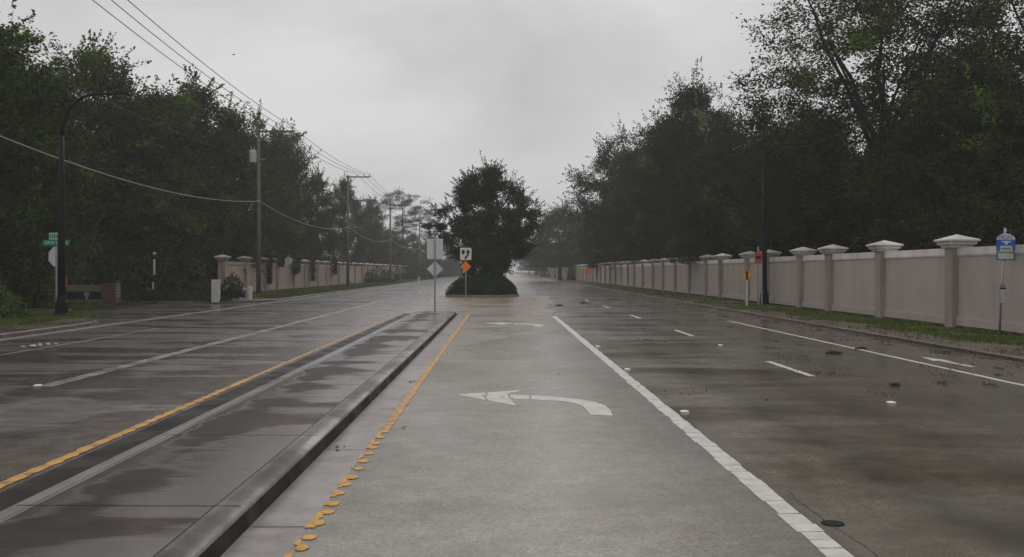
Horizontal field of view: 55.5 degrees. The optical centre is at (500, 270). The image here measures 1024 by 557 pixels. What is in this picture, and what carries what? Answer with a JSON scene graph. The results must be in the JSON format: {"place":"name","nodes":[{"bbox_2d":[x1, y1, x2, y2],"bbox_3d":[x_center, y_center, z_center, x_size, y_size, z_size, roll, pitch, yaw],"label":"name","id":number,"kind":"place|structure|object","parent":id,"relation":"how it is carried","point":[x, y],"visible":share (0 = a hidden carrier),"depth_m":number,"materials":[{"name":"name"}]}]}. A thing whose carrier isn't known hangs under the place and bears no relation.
{"place":"outdoors","nodes":[
{"label":"outdoors","id":0,"kind":"place"},
{"bbox_2d":[26,310,53,312],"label":"footpath","id":1,"kind":"structure","parent":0,"point":[42,311],"depth_m":42.39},
{"bbox_2d":[43,232,68,301],"bbox_3d":[-18.882,0.065,41.425,0.960,3.409,0.613,0,0,-32],"label":"street name sign","id":2,"kind":"object","parent":1,"relation":"on","point":[53,251],"visible":0.74,"depth_m":41.42,"materials":[{"name":"metal"}]},
{"bbox_2d":[0,318,90,332],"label":"footpath","id":3,"kind":"structure","parent":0,"point":[5,329],"depth_m":31.55,"materials":[{"name":"concrete"}]},
{"bbox_2d":[0,308,91,326],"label":"verge","id":4,"kind":"structure","parent":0,"point":[44,313],"depth_m":43.71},
{"bbox_2d":[0,272,34,318],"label":"green bush","id":5,"kind":"object","parent":4,"relation":"on","point":[6,309],"visible":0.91,"depth_m":36.28,"materials":[{"name":"green plant"}]},
{"bbox_2d":[0,0,118,304],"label":"broadleaf tree","id":6,"kind":"object","parent":4,"relation":"on","point":[45,95],"visible":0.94,"depth_m":44.52,"materials":[{"name":"green plant"}]},
{"bbox_2d":[54,91,130,316],"bbox_3d":[-15.735,-2.580,37.600,2.926,8.719,0.540,0,0,0],"label":"street lamp","id":7,"kind":"object","parent":4,"relation":"on","point":[61,305],"visible":0.97,"depth_m":37.50,"materials":[{"name":"black metal"}]},
{"bbox_2d":[71,165,147,284],"bbox_3d":[-21.741,-2.102,54.429,4.287,7.873,2.796,0,0,-30],"label":"leaning tree","id":8,"kind":"object","parent":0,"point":[130,175],"visible":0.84,"depth_m":54.43,"materials":[{"name":"green plant"}]},
{"bbox_2d":[41,301,274,328],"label":"side street","id":9,"kind":"structure","parent":0,"point":[125,313],"depth_m":46.76,"materials":[{"name":"asphalt"}]},
{"bbox_2d":[0,308,97,338],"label":"kerb","id":10,"kind":"structure","parent":9,"relation":"on","point":[47,329],"depth_m":30.34,"materials":[{"name":"concrete"}]},
{"bbox_2d":[47,281,121,303],"bbox_3d":[-22.233,1.161,52.025,3.772,1.278,0.750,0,0,0],"label":"entrance sign","id":11,"kind":"object","parent":9,"relation":"on","point":[107,290],"visible":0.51,"depth_m":51.95,"materials":[{"name":"brick"}]},
{"bbox_2d":[152,252,155,300],"bbox_3d":[-19.915,0.362,56.100,0.200,2.879,0.190,0,0,0],"label":"slim post","id":12,"kind":"object","parent":9,"relation":"on","point":[154,253],"visible":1,"depth_m":56.04,"materials":[{"name":"white metal"}]},
{"bbox_2d":[211,280,220,301],"bbox_3d":[-16.635,1.173,57.000,0.470,1.335,0.370,0,0,0],"label":"utility pedestal","id":13,"kind":"object","parent":9,"relation":"on","point":[215,290],"visible":1,"depth_m":56.83,"materials":[{"name":"metal"}]},
{"bbox_2d":[0,276,454,326],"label":"verge","id":14,"kind":"structure","parent":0,"point":[256,298],"depth_m":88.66,"materials":[{"name":"plant"}]},
{"bbox_2d":[0,49,120,287],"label":"broadleaf tree","id":15,"kind":"object","parent":14,"relation":"on","point":[92,162],"visible":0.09,"depth_m":59.62,"materials":[{"name":"green plant"}]},
{"bbox_2d":[17,28,205,277],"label":"broadleaf tree","id":16,"kind":"object","parent":14,"relation":"on","point":[90,60],"visible":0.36,"depth_m":65.39,"materials":[{"name":"green plant"}]},
{"bbox_2d":[71,54,228,275],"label":"broadleaf tree","id":17,"kind":"object","parent":14,"relation":"on","point":[175,158],"visible":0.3,"depth_m":70.10,"materials":[{"name":"green plant"}]},
{"bbox_2d":[121,289,231,301],"bbox_3d":[-19.617,1.437,57.487,7.580,0.828,1.390,0,0,-1],"label":"hedge","id":18,"kind":"object","parent":14,"relation":"on","point":[197,298],"visible":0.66,"depth_m":57.28,"materials":[{"name":"green plant"}]},
{"bbox_2d":[112,74,250,279],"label":"broadleaf tree","id":19,"kind":"object","parent":14,"relation":"on","point":[210,138],"visible":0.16,"depth_m":75.34,"materials":[{"name":"green plant"}]},
{"bbox_2d":[151,63,282,279],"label":"broadleaf tree","id":20,"kind":"object","parent":14,"relation":"on","point":[247,243],"visible":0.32,"depth_m":79.41,"materials":[{"name":"green plant"}]},
{"bbox_2d":[220,272,245,299],"bbox_3d":[-16.154,0.926,58.596,1.615,1.758,1.531,0,0,0],"label":"clipped shrub","id":21,"kind":"object","parent":14,"relation":"on","point":[233,291],"visible":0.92,"depth_m":58.45,"materials":[{"name":"green plant"}]},
{"bbox_2d":[2,233,463,303],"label":"undergrowth","id":22,"kind":"object","parent":14,"relation":"on","point":[134,276],"visible":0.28,"depth_m":60.78,"materials":[{"name":"green plant"}]},
{"bbox_2d":[240,286,251,299],"bbox_3d":[-15.654,1.370,60.025,0.650,0.820,0.550,0,0,0],"label":"utility box","id":23,"kind":"object","parent":14,"relation":"on","point":[248,292],"visible":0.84,"depth_m":59.80,"materials":[{"name":"metal"}]},
{"bbox_2d":[210,114,281,263],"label":"broadleaf tree","id":24,"kind":"object","parent":14,"relation":"on","point":[268,217],"visible":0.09,"depth_m":89.56,"materials":[{"name":"green plant"}]},
{"bbox_2d":[46,276,458,303],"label":"kerb","id":25,"kind":"structure","parent":14,"relation":"on","point":[233,301],"depth_m":59.92,"materials":[{"name":"concrete"}]},
{"bbox_2d":[249,127,293,293],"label":"utility pole","id":26,"kind":"object","parent":14,"relation":"on","point":[254,154],"visible":0.99,"depth_m":74.86,"materials":[{"name":"brown wood"}]},
{"bbox_2d":[0,135,413,249],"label":"telephone cable","id":27,"kind":"object","parent":26,"relation":"attached to","point":[161,189],"visible":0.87,"depth_m":50.70,"materials":[{"name":"rubber"}]},
{"bbox_2d":[0,46,414,233],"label":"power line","id":28,"kind":"object","parent":26,"relation":"attached to","point":[156,123],"visible":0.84,"depth_m":50.04,"materials":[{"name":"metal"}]},
{"bbox_2d":[93,0,439,233],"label":"power line","id":29,"kind":"object","parent":26,"relation":"attached to","point":[217,92],"visible":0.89,"depth_m":56.87,"materials":[{"name":"metal"}]},
{"bbox_2d":[111,0,422,220],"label":"power line","id":30,"kind":"object","parent":26,"relation":"attached to","point":[230,92],"visible":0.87,"depth_m":56.75,"materials":[{"name":"metal"}]},
{"bbox_2d":[128,0,434,226],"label":"power line","id":31,"kind":"object","parent":26,"relation":"attached to","point":[244,94],"visible":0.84,"depth_m":58.10,"materials":[{"name":"metal"}]},
{"bbox_2d":[236,99,317,262],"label":"broadleaf tree","id":32,"kind":"object","parent":14,"relation":"on","point":[289,195],"visible":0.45,"depth_m":104.80,"materials":[{"name":"green plant"}]},
{"bbox_2d":[248,117,332,264],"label":"broadleaf tree","id":33,"kind":"object","parent":14,"relation":"on","point":[316,249],"visible":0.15,"depth_m":116.14,"materials":[{"name":"green plant"}]},
{"bbox_2d":[214,254,406,291],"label":"perimeter wall","id":34,"kind":"structure","parent":14,"relation":"on","point":[325,276],"depth_m":96.04,"materials":[{"name":"paint"}]},
{"bbox_2d":[263,253,273,284],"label":"hanging vine","id":35,"kind":"object","parent":34,"relation":"hanging from","point":[269,265],"visible":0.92,"depth_m":84.59,"materials":[{"name":"green plant"}]},
{"bbox_2d":[275,251,284,266],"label":"hanging vine","id":36,"kind":"object","parent":34,"relation":"attached to","point":[280,257],"visible":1,"depth_m":88.91,"materials":[{"name":"green plant"}]},
{"bbox_2d":[291,256,302,273],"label":"hanging vine","id":37,"kind":"object","parent":34,"relation":"attached to","point":[296,263],"visible":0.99,"depth_m":95.73,"materials":[{"name":"green plant"}]},
{"bbox_2d":[308,254,316,280],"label":"hanging vine","id":38,"kind":"object","parent":34,"relation":"attached to","point":[311,258],"visible":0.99,"depth_m":104.07,"materials":[{"name":"green plant"}]},
{"bbox_2d":[330,257,338,274],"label":"hanging vine","id":39,"kind":"object","parent":34,"relation":"attached to","point":[333,260],"visible":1,"depth_m":117.95,"materials":[{"name":"green plant"}]},
{"bbox_2d":[299,163,344,260],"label":"broadleaf tree","id":40,"kind":"object","parent":14,"relation":"on","point":[330,212],"visible":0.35,"depth_m":134.19,"materials":[{"name":"green plant"}]},
{"bbox_2d":[324,171,370,262],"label":"broadleaf tree","id":41,"kind":"object","parent":14,"relation":"on","point":[355,218],"visible":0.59,"depth_m":156.96,"materials":[{"name":"green plant"}]},
{"bbox_2d":[346,174,369,285],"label":"utility pole","id":42,"kind":"object","parent":14,"relation":"on","point":[347,258],"visible":0.96,"depth_m":118.85,"materials":[{"name":"brown wood"}]},
{"bbox_2d":[349,194,385,231],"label":"pine tree","id":43,"kind":"object","parent":14,"relation":"on","point":[381,207],"visible":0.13,"depth_m":214.39,"materials":[{"name":"green plant"}]},
{"bbox_2d":[356,191,385,263],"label":"broadleaf tree","id":44,"kind":"object","parent":14,"relation":"on","point":[371,210],"visible":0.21,"depth_m":190.55,"materials":[{"name":"green plant"}]},
{"bbox_2d":[353,214,397,264],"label":"broadleaf tree","id":45,"kind":"object","parent":14,"relation":"on","point":[376,231],"visible":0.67,"depth_m":188.68,"materials":[{"name":"green plant"}]},
{"bbox_2d":[363,266,396,282],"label":"shrub","id":46,"kind":"object","parent":14,"relation":"on","point":[384,278],"visible":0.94,"depth_m":149.07,"materials":[{"name":"green plant"}]},
{"bbox_2d":[376,229,408,262],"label":"broadleaf tree","id":47,"kind":"object","parent":14,"relation":"on","point":[401,242],"visible":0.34,"depth_m":214.21,"materials":[{"name":"green plant"}]},
{"bbox_2d":[389,204,405,277],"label":"utility pole","id":48,"kind":"object","parent":14,"relation":"on","point":[390,205],"visible":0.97,"depth_m":164.87,"materials":[{"name":"brown wood"}]},
{"bbox_2d":[379,186,433,259],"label":"pine tree","id":49,"kind":"object","parent":14,"relation":"on","point":[403,231],"visible":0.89,"depth_m":230.97,"materials":[{"name":"green plant"}]},
{"bbox_2d":[403,231,428,271],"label":"broadleaf tree","id":50,"kind":"object","parent":14,"relation":"on","point":[412,238],"visible":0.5,"depth_m":243.81,"materials":[{"name":"green plant"}]},
{"bbox_2d":[405,267,433,278],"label":"shrub","id":51,"kind":"object","parent":14,"relation":"on","point":[420,271],"visible":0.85,"depth_m":207.53,"materials":[{"name":"green plant"}]},
{"bbox_2d":[407,207,447,272],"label":"pine tree","id":52,"kind":"object","parent":14,"relation":"on","point":[429,212],"visible":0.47,"depth_m":251.40,"materials":[{"name":"green plant"}]},
{"bbox_2d":[420,236,447,276],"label":"broadleaf tree","id":53,"kind":"object","parent":14,"relation":"on","point":[439,262],"visible":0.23,"depth_m":269.38,"materials":[{"name":"green plant"}]},
{"bbox_2d":[441,234,462,276],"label":"broadleaf tree","id":54,"kind":"object","parent":14,"relation":"on","point":[450,265],"visible":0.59,"depth_m":298.45,"materials":[{"name":"green plant"}]},
{"bbox_2d":[0,276,466,491],"bbox_3d":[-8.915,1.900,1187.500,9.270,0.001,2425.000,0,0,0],"label":"road","id":55,"kind":"structure","parent":0,"point":[40,425],"depth_m":20.21,"materials":[{"name":"asphalt"}]},
{"bbox_2d":[0,379,250,487],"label":"road marking","id":56,"kind":"object","parent":55,"relation":"on","point":[39,468],"visible":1,"depth_m":10.74,"materials":[{"name":"yellow paint"}]},
{"bbox_2d":[0,315,397,488],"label":"road marking","id":57,"kind":"object","parent":55,"relation":"on","point":[6,482],"visible":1,"depth_m":15.18,"materials":[{"name":"paint"}]},
{"bbox_2d":[0,286,407,385],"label":"road marking","id":58,"kind":"object","parent":55,"relation":"on","point":[64,381],"visible":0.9,"depth_m":23.21,"materials":[{"name":"paint"}]},
{"bbox_2d":[0,314,409,510],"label":"gutter","id":59,"kind":"object","parent":55,"relation":"on","point":[12,496],"visible":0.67,"depth_m":11.10,"materials":[{"name":"concrete"}]},
{"bbox_2d":[0,276,459,340],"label":"gutter","id":60,"kind":"object","parent":55,"relation":"on","point":[17,337],"visible":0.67,"depth_m":38.05,"materials":[{"name":"concrete"}]},
{"bbox_2d":[445,274,528,295],"bbox_3d":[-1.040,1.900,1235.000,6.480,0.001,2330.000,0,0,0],"label":"traffic island","id":61,"kind":"object","parent":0,"point":[521,292],"depth_m":90.03,"materials":[{"name":"concrete"}]},
{"bbox_2d":[420,151,550,278],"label":"median tree","id":62,"kind":"object","parent":61,"relation":"on","point":[503,248],"visible":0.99,"depth_m":75.60,"materials":[{"name":"green plant"}]},
{"bbox_2d":[3,272,1014,363],"bbox_3d":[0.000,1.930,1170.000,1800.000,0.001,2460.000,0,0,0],"label":"ground","id":63,"kind":"structure","parent":0,"point":[525,273],"depth_m":52.87,"materials":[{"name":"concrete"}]},
{"bbox_2d":[0,313,455,556],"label":"kerb face","id":64,"kind":"object","parent":63,"relation":"on","point":[230,535],"visible":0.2,"depth_m":8.78},
{"bbox_2d":[0,311,455,556],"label":"kerb","id":65,"kind":"structure","parent":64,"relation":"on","point":[202,535],"depth_m":8.79,"materials":[{"name":"concrete"}]},
{"bbox_2d":[0,311,448,556],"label":"separator","id":66,"kind":"object","parent":65,"relation":"on","point":[215,459],"visible":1,"depth_m":8.47,"materials":[{"name":"concrete"}]},
{"bbox_2d":[427,239,442,310],"bbox_3d":[-2.808,0.178,41.965,0.690,3.134,0.041,0,0,0],"label":"road sign","id":67,"kind":"object","parent":66,"relation":"on","point":[434,251],"visible":1,"depth_m":41.98,"materials":[{"name":"metal"}]},
{"bbox_2d":[116,312,449,556],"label":"joint","id":68,"kind":"object","parent":65,"relation":"on","point":[169,543],"visible":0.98,"depth_m":7.23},
{"bbox_2d":[527,275,1023,361],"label":"kerb","id":69,"kind":"structure","parent":63,"relation":"on","point":[970,350],"depth_m":28.59,"materials":[{"name":"concrete"}]},
{"bbox_2d":[0,0,1023,271],"label":"sky","id":70,"kind":"structure","parent":0,"point":[406,94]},
{"bbox_2d":[290,296,824,556],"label":"turn lane","id":71,"kind":"structure","parent":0,"point":[446,471],"depth_m":9.07,"materials":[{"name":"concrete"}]},
{"bbox_2d":[220,314,466,556],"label":"gutter","id":72,"kind":"object","parent":71,"relation":"on","point":[302,498],"visible":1,"depth_m":9.04,"materials":[{"name":"concrete"}]},
{"bbox_2d":[284,313,469,556],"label":"road marking","id":73,"kind":"object","parent":71,"relation":"on","point":[315,521],"visible":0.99,"depth_m":8.64,"materials":[{"name":"yellow paint"}]},
{"bbox_2d":[379,314,469,430],"bbox_3d":[-1.370,1.890,27.500,0.134,0.001,32.000,0,0,0],"label":"road marking","id":74,"kind":"object","parent":71,"relation":"on","point":[447,343],"visible":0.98,"depth_m":15.27,"materials":[{"name":"paint"}]},
{"bbox_2d":[446,294,518,296],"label":"kerb","id":75,"kind":"structure","parent":71,"relation":"on","point":[516,295],"depth_m":70.53,"materials":[{"name":"concrete"}]},
{"label":"median bed","id":76,"kind":"structure","parent":75,"relation":"in","visible":0},
{"bbox_2d":[460,248,470,294],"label":"road sign","id":77,"kind":"object","parent":76,"relation":"on","point":[465,255],"visible":1,"depth_m":70.80,"materials":[{"name":"metal"}]},
{"bbox_2d":[445,270,517,294],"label":"hedge mound","id":78,"kind":"object","parent":76,"relation":"on","point":[486,284],"visible":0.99,"depth_m":72.09,"materials":[{"name":"green plant"}]},
{"bbox_2d":[486,322,542,326],"bbox_3d":[0.686,1.895,34.485,1.166,0.010,3.029,0,0,-37],"label":"road marking","id":79,"kind":"object","parent":71,"relation":"on","point":[505,323],"visible":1,"depth_m":35.03,"materials":[{"name":"white paint"}]},
{"bbox_2d":[456,390,612,415],"bbox_3d":[0.686,1.895,14.035,1.166,0.010,3.029,0,0,-37],"label":"road marking","id":80,"kind":"object","parent":71,"relation":"on","point":[594,408],"visible":1,"depth_m":14.32,"materials":[{"name":"white paint"}]},
{"bbox_2d":[505,273,1023,556],"bbox_3d":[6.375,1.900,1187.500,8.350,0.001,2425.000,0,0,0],"label":"road","id":81,"kind":"structure","parent":0,"point":[924,465],"depth_m":12.89,"materials":[{"name":"asphalt"}]},
{"bbox_2d":[552,316,853,556],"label":"road marking","id":82,"kind":"object","parent":81,"relation":"on","point":[816,536],"visible":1,"depth_m":8.99,"materials":[{"name":"white paint"}]},
{"bbox_2d":[520,288,1021,404],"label":"leaf litter","id":83,"kind":"object","parent":81,"relation":"on","point":[939,382],"visible":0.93,"depth_m":25.33,"materials":[{"name":"plant"}]},
{"bbox_2d":[531,276,1023,364],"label":"gutter","id":84,"kind":"object","parent":81,"relation":"on","point":[977,355],"visible":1,"depth_m":28.18,"materials":[{"name":"concrete"}]},
{"bbox_2d":[584,299,1023,385],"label":"road marking","id":85,"kind":"object","parent":81,"relation":"on","point":[789,368],"visible":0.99,"depth_m":20.17,"materials":[{"name":"white paint"}]},
{"bbox_2d":[821,520,844,526],"bbox_3d":[2.501,1.897,7.319,0.170,0.007,0.170,0,0,0],"label":"valve cover","id":86,"kind":"object","parent":81,"relation":"on","point":[832,523],"visible":1,"depth_m":7.30,"materials":[{"name":"metal"}]},
{"bbox_2d":[923,357,974,366],"bbox_3d":[9.330,1.897,20.400,0.380,0.006,2.200,0,0,0],"label":"road marking","id":87,"kind":"object","parent":81,"relation":"on","point":[934,359],"visible":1,"depth_m":20.60,"materials":[{"name":"white paint"}]},
{"bbox_2d":[528,275,1023,354],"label":"verge","id":88,"kind":"structure","parent":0,"point":[687,300],"depth_m":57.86,"materials":[{"name":"plant"}]},
{"bbox_2d":[516,252,537,274],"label":"broadleaf tree","id":89,"kind":"object","parent":88,"relation":"on","point":[520,267],"visible":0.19,"depth_m":388.83,"materials":[{"name":"green plant"}]},
{"bbox_2d":[523,249,548,276],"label":"broadleaf tree","id":90,"kind":"object","parent":88,"relation":"on","point":[537,269],"visible":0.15,"depth_m":299.08,"materials":[{"name":"green plant"}]},
{"bbox_2d":[521,202,587,279],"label":"broadleaf tree","id":91,"kind":"object","parent":88,"relation":"on","point":[559,256],"visible":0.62,"depth_m":192.86,"materials":[{"name":"green plant"}]},
{"bbox_2d":[564,222,609,263],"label":"broadleaf tree","id":92,"kind":"object","parent":88,"relation":"on","point":[575,227],"visible":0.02,"depth_m":184.65,"materials":[{"name":"green plant"}]},
{"bbox_2d":[571,193,639,269],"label":"broadleaf tree","id":93,"kind":"object","parent":88,"relation":"on","point":[596,262],"visible":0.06,"depth_m":144.81,"materials":[{"name":"green plant"}]},
{"bbox_2d":[557,113,675,272],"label":"broadleaf tree","id":94,"kind":"object","parent":88,"relation":"on","point":[592,215],"visible":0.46,"depth_m":122.94,"materials":[{"name":"green plant"}]},
{"bbox_2d":[596,107,710,262],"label":"broadleaf tree","id":95,"kind":"object","parent":88,"relation":"on","point":[636,252],"visible":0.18,"depth_m":104.95,"materials":[{"name":"green plant"}]},
{"bbox_2d":[619,55,753,264],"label":"broadleaf tree","id":96,"kind":"object","parent":88,"relation":"on","point":[690,104],"visible":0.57,"depth_m":88.83,"materials":[{"name":"green plant"}]},
{"bbox_2d":[742,270,751,305],"bbox_3d":[12.674,0.862,50.026,0.580,1.896,0.068,0,0,0],"label":"warning sign","id":97,"kind":"object","parent":88,"relation":"on","point":[746,274],"visible":0.9,"depth_m":50.00,"materials":[{"name":"metal"}]},
{"bbox_2d":[654,86,847,263],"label":"broadleaf tree","id":98,"kind":"object","parent":88,"relation":"on","point":[709,192],"visible":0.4,"depth_m":72.97,"materials":[{"name":"green plant"}]},
{"bbox_2d":[746,240,762,304],"bbox_3d":[13.198,0.111,50.532,0.840,3.397,0.076,0,0,0],"label":"road sign","id":99,"kind":"object","parent":88,"relation":"on","point":[758,257],"visible":0.95,"depth_m":50.53,"materials":[{"name":"black metal"}]},
{"bbox_2d":[534,189,1023,279],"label":"undergrowth","id":100,"kind":"object","parent":88,"relation":"on","point":[571,276],"visible":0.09,"depth_m":70.94,"materials":[{"name":"green plant"}]},
{"bbox_2d":[538,234,1023,332],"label":"perimeter wall","id":101,"kind":"structure","parent":88,"relation":"on","point":[954,281],"depth_m":38.41,"materials":[{"name":"paint"}]},
{"bbox_2d":[759,142,808,304],"bbox_3d":[15.206,-2.540,52.095,2.926,8.719,0.540,0,0,-14],"label":"street lamp","id":102,"kind":"object","parent":88,"relation":"on","point":[764,249],"visible":0.75,"depth_m":51.70,"materials":[{"name":"black metal"}]},
{"bbox_2d":[715,91,912,256],"bbox_3d":[19.447,-4.838,60.069,13.293,13.550,12.471,0,0,-25],"label":"broadleaf tree","id":103,"kind":"object","parent":88,"relation":"on","point":[778,234],"visible":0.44,"depth_m":57.72,"materials":[{"name":"green plant"}]},
{"bbox_2d":[715,0,1023,239],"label":"broadleaf tree","id":104,"kind":"object","parent":88,"relation":"on","point":[880,28],"visible":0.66,"depth_m":50.72,"materials":[{"name":"green plant"}]},
{"bbox_2d":[819,128,944,249],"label":"broadleaf tree","id":105,"kind":"object","parent":88,"relation":"on","point":[852,217],"visible":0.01,"depth_m":71.38,"materials":[{"name":"green plant"}]},
{"bbox_2d":[838,21,1023,250],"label":"broadleaf tree","id":106,"kind":"object","parent":88,"relation":"on","point":[979,205],"visible":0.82,"depth_m":41.81,"materials":[{"name":"green plant"}]},
{"bbox_2d":[875,0,1023,205],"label":"broadleaf tree","id":107,"kind":"object","parent":88,"relation":"on","point":[999,37],"visible":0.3,"depth_m":46.19,"materials":[{"name":"green plant"}]},
{"bbox_2d":[900,73,1023,240],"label":"broadleaf tree","id":108,"kind":"object","parent":88,"relation":"on","point":[944,197],"depth_m":58.52,"materials":[{"name":"green plant"}]},
{"bbox_2d":[996,228,1014,334],"bbox_3d":[14.305,0.297,27.577,0.530,3.030,0.110,0,0,0],"label":"bus stop sign","id":109,"kind":"object","parent":88,"relation":"on","point":[1005,245],"visible":1,"depth_m":27.54,"materials":[{"name":"metal"}]},
{"bbox_2d":[735,309,1023,356],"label":"footpath","id":110,"kind":"structure","parent":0,"point":[975,345],"depth_m":27.26,"materials":[{"name":"concrete"}]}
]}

